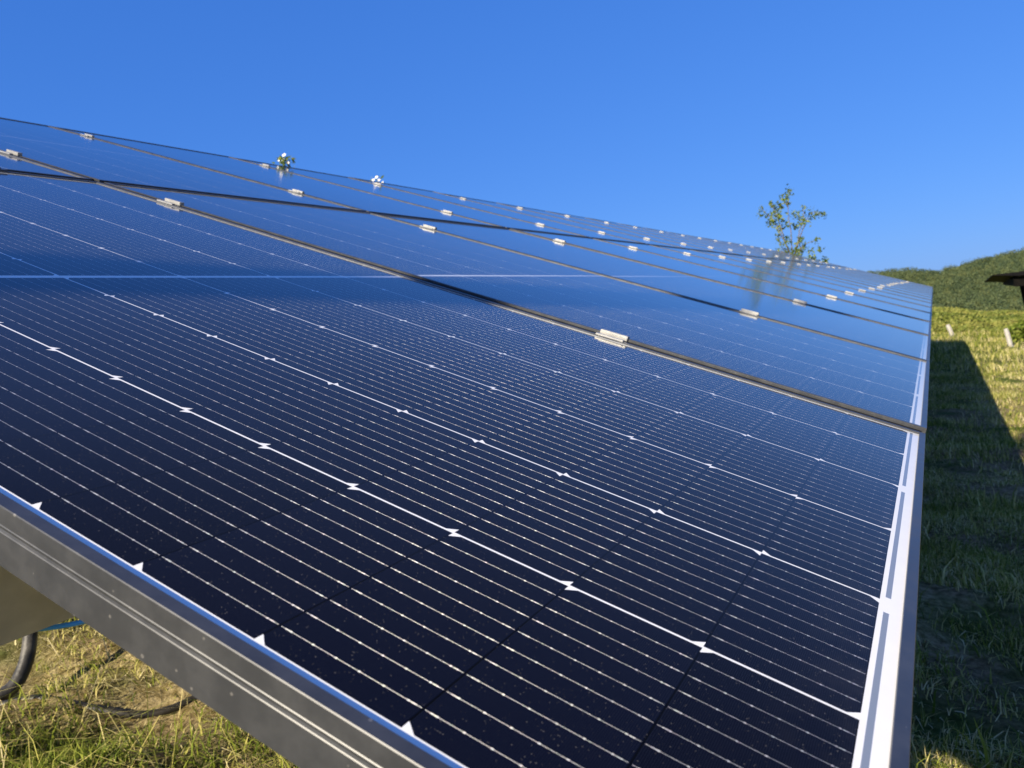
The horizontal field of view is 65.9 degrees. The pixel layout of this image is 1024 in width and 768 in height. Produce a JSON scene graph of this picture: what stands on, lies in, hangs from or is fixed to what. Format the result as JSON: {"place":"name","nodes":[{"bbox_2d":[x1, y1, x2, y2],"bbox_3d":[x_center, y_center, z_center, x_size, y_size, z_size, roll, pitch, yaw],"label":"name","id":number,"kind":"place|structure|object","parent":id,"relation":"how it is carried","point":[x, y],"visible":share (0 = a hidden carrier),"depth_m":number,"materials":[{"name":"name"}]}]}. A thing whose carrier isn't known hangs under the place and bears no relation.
{"place":"outdoors","nodes":[
{"label":"outdoors","id":0,"kind":"place"},
{"bbox_2d":[0,327,1023,767],"bbox_3d":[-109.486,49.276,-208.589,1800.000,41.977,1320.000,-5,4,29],"label":"ground","id":1,"kind":"structure","parent":0,"point":[948,596],"depth_m":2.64,"materials":[{"name":"green plant"}]},
{"bbox_2d":[0,632,37,700],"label":"cable conduit","id":2,"kind":"object","parent":1,"relation":"on","point":[21,673],"visible":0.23,"depth_m":2.50,"materials":[{"name":"black plastic"}]},
{"bbox_2d":[0,566,74,645],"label":"mounting rack","id":3,"kind":"object","parent":1,"relation":"on","point":[26,609],"depth_m":0.55,"materials":[{"name":"metal"}]},
{"bbox_2d":[0,149,21,155],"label":"panel clamp","id":4,"kind":"object","parent":3,"relation":"attached to","point":[10,152],"visible":0.44,"depth_m":2.27,"materials":[{"name":"metal"}]},
{"bbox_2d":[0,152,93,180],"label":"solar panel","id":5,"kind":"object","parent":3,"relation":"attached to","point":[13,163],"visible":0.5,"depth_m":2.09,"materials":[{"name":"blue glass"}]},
{"bbox_2d":[37,620,85,631],"bbox_3d":[-0.348,0.147,0.577,0.235,0.076,0.027,-9,4,-27],"label":"cable","id":6,"kind":"object","parent":3,"relation":"attached to","point":[66,625],"visible":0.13,"depth_m":0.59,"materials":[{"name":"blue plastic"}]},
{"bbox_2d":[157,198,183,205],"bbox_3d":[-0.860,-0.448,1.987,0.055,0.030,0.037,19,15,23],"label":"panel clamp","id":7,"kind":"object","parent":3,"relation":"attached to","point":[171,201],"visible":0.41,"depth_m":1.98,"materials":[{"name":"metal"}]},
{"bbox_2d":[0,117,365,211],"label":"solar panel","id":8,"kind":"object","parent":3,"relation":"attached to","point":[98,160],"visible":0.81,"depth_m":2.88,"materials":[{"name":"blue glass"}]},
{"bbox_2d":[53,126,504,227],"bbox_3d":[-1.177,-1.042,4.058,2.039,0.037,1.144,19,15,25],"label":"solar panel","id":9,"kind":"object","parent":3,"relation":"attached to","point":[352,197],"visible":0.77,"depth_m":3.98,"materials":[{"name":"blue glass"}]},
{"bbox_2d":[289,189,304,193],"bbox_3d":[-0.896,-0.790,3.278,0.055,0.030,0.037,19,15,23],"label":"panel clamp","id":10,"kind":"object","parent":3,"relation":"attached to","point":[297,191],"visible":0.48,"depth_m":3.27,"materials":[{"name":"metal"}]},
{"bbox_2d":[237,158,587,236],"bbox_3d":[-0.637,-1.178,5.069,2.039,0.037,1.144,19,15,25],"label":"solar panel","id":11,"kind":"object","parent":3,"relation":"attached to","point":[507,222],"visible":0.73,"depth_m":5.04,"materials":[{"name":"blue glass"}]},
{"bbox_2d":[420,224,436,229],"bbox_3d":[-0.319,-0.586,2.998,0.055,0.030,0.037,19,15,24],"label":"panel clamp","id":12,"kind":"object","parent":3,"relation":"attached to","point":[429,226],"visible":0.47,"depth_m":3.00,"materials":[{"name":"metal"}]},
{"bbox_2d":[0,171,925,767],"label":"solar panel","id":13,"kind":"object","parent":3,"relation":"attached to","point":[300,505],"visible":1,"depth_m":0.58,"materials":[{"name":"blue glass"}]},
{"bbox_2d":[350,177,645,243],"bbox_3d":[-0.098,-1.316,6.080,2.040,0.038,1.144,19,15,25],"label":"solar panel","id":14,"kind":"object","parent":3,"relation":"attached to","point":[520,216],"visible":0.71,"depth_m":6.07,"materials":[{"name":"blue glass"}]},
{"bbox_2d":[104,182,929,432],"bbox_3d":[0.049,-0.285,2.188,2.039,0.037,1.144,19,15,25],"label":"solar panel","id":15,"kind":"object","parent":3,"relation":"attached to","point":[882,383],"visible":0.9,"depth_m":1.95,"materials":[{"name":"blue glass"}]},
{"bbox_2d":[442,193,686,248],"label":"solar panel","id":16,"kind":"object","parent":3,"relation":"attached to","point":[594,228],"visible":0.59,"depth_m":7.14,"materials":[{"name":"blue glass"}]},
{"bbox_2d":[500,203,715,251],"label":"solar panel","id":17,"kind":"object","parent":3,"relation":"attached to","point":[618,230],"visible":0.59,"depth_m":8.14,"materials":[{"name":"blue glass"}]},
{"bbox_2d":[596,329,629,341],"bbox_3d":[0.186,-0.081,1.479,0.055,0.030,0.037,19,15,23],"label":"panel clamp","id":18,"kind":"object","parent":3,"relation":"attached to","point":[613,335],"visible":0.49,"depth_m":1.48,"materials":[{"name":"metal"}]},
{"bbox_2d":[548,211,740,254],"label":"solar panel","id":19,"kind":"object","parent":3,"relation":"attached to","point":[655,235],"visible":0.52,"depth_m":9.17,"materials":[{"name":"blue glass"}]},
{"bbox_2d":[379,214,930,360],"bbox_3d":[0.589,-0.421,3.200,2.039,0.037,1.144,19,15,25],"label":"solar panel","id":20,"kind":"object","parent":3,"relation":"attached to","point":[874,333],"visible":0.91,"depth_m":3.09,"materials":[{"name":"blue glass"}]},
{"bbox_2d":[585,217,758,256],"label":"solar panel","id":21,"kind":"object","parent":3,"relation":"attached to","point":[682,239],"visible":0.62,"depth_m":10.20,"materials":[{"name":"blue glass"}]},
{"bbox_2d":[624,224,774,258],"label":"solar panel","id":22,"kind":"object","parent":3,"relation":"attached to","point":[702,242],"visible":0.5,"depth_m":11.27,"materials":[{"name":"blue glass"}]},
{"bbox_2d":[648,228,788,260],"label":"solar panel","id":23,"kind":"object","parent":3,"relation":"attached to","point":[721,245],"visible":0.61,"depth_m":12.26,"materials":[{"name":"blue glass"}]},
{"bbox_2d":[510,228,930,334],"bbox_3d":[1.129,-0.559,4.211,2.040,0.040,1.144,19,15,25],"label":"solar panel","id":24,"kind":"object","parent":3,"relation":"attached to","point":[822,301],"visible":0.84,"depth_m":4.14,"materials":[{"name":"blue glass"}]},
{"bbox_2d":[671,232,799,261],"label":"solar panel","id":25,"kind":"object","parent":3,"relation":"attached to","point":[737,247],"visible":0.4,"depth_m":13.31,"materials":[{"name":"blue glass"}]},
{"bbox_2d":[688,235,808,262],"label":"solar panel","id":26,"kind":"object","parent":3,"relation":"attached to","point":[750,249],"visible":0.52,"depth_m":14.31,"materials":[{"name":"blue glass"}]},
{"bbox_2d":[739,308,758,314],"bbox_3d":[0.743,-0.216,2.481,0.055,0.030,0.037,20,16,25],"label":"panel clamp","id":27,"kind":"object","parent":3,"relation":"attached to","point":[749,311],"visible":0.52,"depth_m":2.48,"materials":[{"name":"metal"}]},
{"bbox_2d":[701,237,816,263],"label":"solar panel","id":28,"kind":"object","parent":3,"relation":"attached to","point":[761,250],"visible":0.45,"depth_m":15.31,"materials":[{"name":"blue glass"}]},
{"bbox_2d":[595,238,931,321],"bbox_3d":[1.668,-0.696,5.222,2.039,0.037,1.144,19,15,25],"label":"solar panel","id":29,"kind":"object","parent":3,"relation":"attached to","point":[871,302],"visible":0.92,"depth_m":5.20,"materials":[{"name":"blue glass"}]},
{"bbox_2d":[723,241,824,264],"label":"solar panel","id":30,"kind":"object","parent":3,"relation":"attached to","point":[776,253],"visible":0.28,"depth_m":16.43,"materials":[{"name":"blue glass"}]},
{"bbox_2d":[730,242,827,264],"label":"solar panel","id":31,"kind":"object","parent":3,"relation":"attached to","point":[780,253],"visible":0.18,"depth_m":17.39,"materials":[{"name":"blue glass"}]},
{"bbox_2d":[746,245,834,265],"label":"solar panel","id":32,"kind":"object","parent":3,"relation":"attached to","point":[794,256],"visible":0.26,"depth_m":18.39,"materials":[{"name":"blue glass"}]},
{"bbox_2d":[654,245,931,312],"bbox_3d":[2.208,-0.833,6.234,2.039,0.037,1.144,19,15,25],"label":"solar panel","id":33,"kind":"object","parent":3,"relation":"attached to","point":[820,283],"visible":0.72,"depth_m":6.26,"materials":[{"name":"blue glass"}]},
{"bbox_2d":[753,246,841,266],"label":"solar panel","id":34,"kind":"object","parent":3,"relation":"attached to","point":[798,256],"visible":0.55,"depth_m":19.42,"materials":[{"name":"blue glass"}]},
{"bbox_2d":[793,299,806,303],"bbox_3d":[1.273,-0.356,3.497,0.055,0.030,0.037,20,16,26],"label":"panel clamp","id":35,"kind":"object","parent":3,"relation":"attached to","point":[800,301],"visible":0.45,"depth_m":3.49,"materials":[{"name":"metal"}]},
{"bbox_2d":[764,248,843,266],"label":"solar panel","id":36,"kind":"object","parent":3,"relation":"attached to","point":[807,258],"visible":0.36,"depth_m":20.45,"materials":[{"name":"blue glass"}]},
{"bbox_2d":[695,250,931,306],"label":"solar panel","id":37,"kind":"object","parent":3,"relation":"attached to","point":[908,299],"visible":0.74,"depth_m":7.30,"materials":[{"name":"blue glass"}]},
{"bbox_2d":[723,253,931,302],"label":"solar panel","id":38,"kind":"object","parent":3,"relation":"attached to","point":[842,280],"visible":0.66,"depth_m":8.34,"materials":[{"name":"blue glass"}]},
{"bbox_2d":[743,255,931,299],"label":"solar panel","id":39,"kind":"object","parent":3,"relation":"attached to","point":[845,278],"visible":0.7,"depth_m":9.32,"materials":[{"name":"blue glass"}]},
{"bbox_2d":[762,257,931,296],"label":"solar panel","id":40,"kind":"object","parent":3,"relation":"attached to","point":[885,285],"visible":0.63,"depth_m":10.36,"materials":[{"name":"blue glass"}]},
{"bbox_2d":[783,260,932,294],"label":"solar panel","id":41,"kind":"object","parent":3,"relation":"attached to","point":[861,277],"visible":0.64,"depth_m":11.45,"materials":[{"name":"blue glass"}]},
{"bbox_2d":[793,261,932,293],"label":"solar panel","id":42,"kind":"object","parent":3,"relation":"attached to","point":[864,277],"visible":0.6,"depth_m":12.42,"materials":[{"name":"blue glass"}]},
{"bbox_2d":[803,262,932,292],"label":"solar panel","id":43,"kind":"object","parent":3,"relation":"attached to","point":[870,277],"visible":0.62,"depth_m":13.42,"materials":[{"name":"blue glass"}]},
{"bbox_2d":[813,263,932,290],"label":"solar panel","id":44,"kind":"object","parent":3,"relation":"attached to","point":[875,277],"visible":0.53,"depth_m":14.53,"materials":[{"name":"blue glass"}]},
{"bbox_2d":[821,264,932,289],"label":"solar panel","id":45,"kind":"object","parent":3,"relation":"attached to","point":[878,277],"visible":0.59,"depth_m":15.49,"materials":[{"name":"blue glass"}]},
{"bbox_2d":[829,265,931,288],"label":"solar panel","id":46,"kind":"object","parent":3,"relation":"attached to","point":[881,277],"visible":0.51,"depth_m":16.56,"materials":[{"name":"blue glass"}]},
{"bbox_2d":[837,266,932,288],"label":"solar panel","id":47,"kind":"object","parent":3,"relation":"attached to","point":[884,277],"visible":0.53,"depth_m":17.58,"materials":[{"name":"blue glass"}]},
{"bbox_2d":[839,266,932,287],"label":"solar panel","id":48,"kind":"object","parent":3,"relation":"attached to","point":[887,277],"visible":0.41,"depth_m":18.57,"materials":[{"name":"blue glass"}]},
{"bbox_2d":[846,267,930,286],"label":"solar panel","id":49,"kind":"object","parent":3,"relation":"attached to","point":[890,277],"visible":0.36,"depth_m":19.61,"materials":[{"name":"blue glass"}]},
{"bbox_2d":[0,694,197,718],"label":"cable conduit","id":50,"kind":"object","parent":1,"relation":"on","point":[166,710],"visible":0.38,"depth_m":2.37,"materials":[{"name":"black plastic"}]},
{"bbox_2d":[272,153,295,166],"bbox_3d":[-1.451,-0.360,5.660,0.184,2.565,0.170,-9,4,-27],"label":"wildflower","id":51,"kind":"object","parent":1,"relation":"on","point":[280,158],"visible":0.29,"depth_m":5.57,"materials":[{"name":"white plant"}]},
{"bbox_2d":[370,175,383,182],"bbox_3d":[-0.950,-0.447,6.576,0.194,2.575,0.163,-5,4,29],"label":"wildflower","id":52,"kind":"object","parent":1,"relation":"on","point":[377,176],"visible":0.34,"depth_m":6.51,"materials":[{"name":"white plant"}]},
{"bbox_2d":[756,184,828,262],"bbox_3d":[9.136,-3.772,25.422,2.088,5.292,1.136,-5,4,29],"label":"young tree","id":53,"kind":"object","parent":1,"relation":"on","point":[802,223],"visible":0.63,"depth_m":25.29,"materials":[{"name":"green plant"}]},
{"bbox_2d":[946,324,953,335],"bbox_3d":[13.488,-1.563,24.264,0.249,0.572,0.128,-5,4,29],"label":"fence post","id":54,"kind":"object","parent":1,"relation":"on","point":[949,328],"visible":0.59,"depth_m":24.22,"materials":[{"name":"white"}]},
{"bbox_2d":[931,305,1023,333],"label":"brush","id":55,"kind":"object","parent":1,"relation":"on","point":[959,319],"visible":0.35,"depth_m":28.13,"materials":[{"name":"green plant"}]},
{"bbox_2d":[984,271,1023,303],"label":"shelter","id":56,"kind":"object","parent":1,"relation":"on","point":[1015,279],"visible":1,"depth_m":20.42,"materials":[{"name":"black"}]},
{"bbox_2d":[1004,328,1012,346],"bbox_3d":[12.093,-1.047,19.199,0.201,0.628,0.113,-5,4,29],"label":"fence post","id":57,"kind":"object","parent":1,"relation":"on","point":[1007,336],"visible":0.72,"depth_m":19.16,"materials":[{"name":"white"}]},
{"bbox_2d":[1007,318,1023,344],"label":"shrub","id":58,"kind":"object","parent":1,"relation":"on","point":[1017,329],"visible":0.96,"depth_m":19.77,"materials":[{"name":"green plant"}]},
{"bbox_2d":[0,0,1023,271],"label":"sky","id":59,"kind":"structure","parent":0,"point":[901,122],"materials":[{"name":"blue"}]},
{"bbox_2d":[915,258,1021,307],"bbox_3d":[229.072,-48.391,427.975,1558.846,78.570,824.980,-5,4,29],"label":"hill","id":60,"kind":"structure","parent":0,"point":[968,287],"depth_m":458.04,"materials":[{"name":"green plant"}]},
{"bbox_2d":[867,246,1023,311],"bbox_3d":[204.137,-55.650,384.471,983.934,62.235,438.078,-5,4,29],"label":"forest","id":61,"kind":"object","parent":60,"relation":"on","point":[950,279],"visible":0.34,"depth_m":448.83,"materials":[{"name":"green plant"}]}
]}

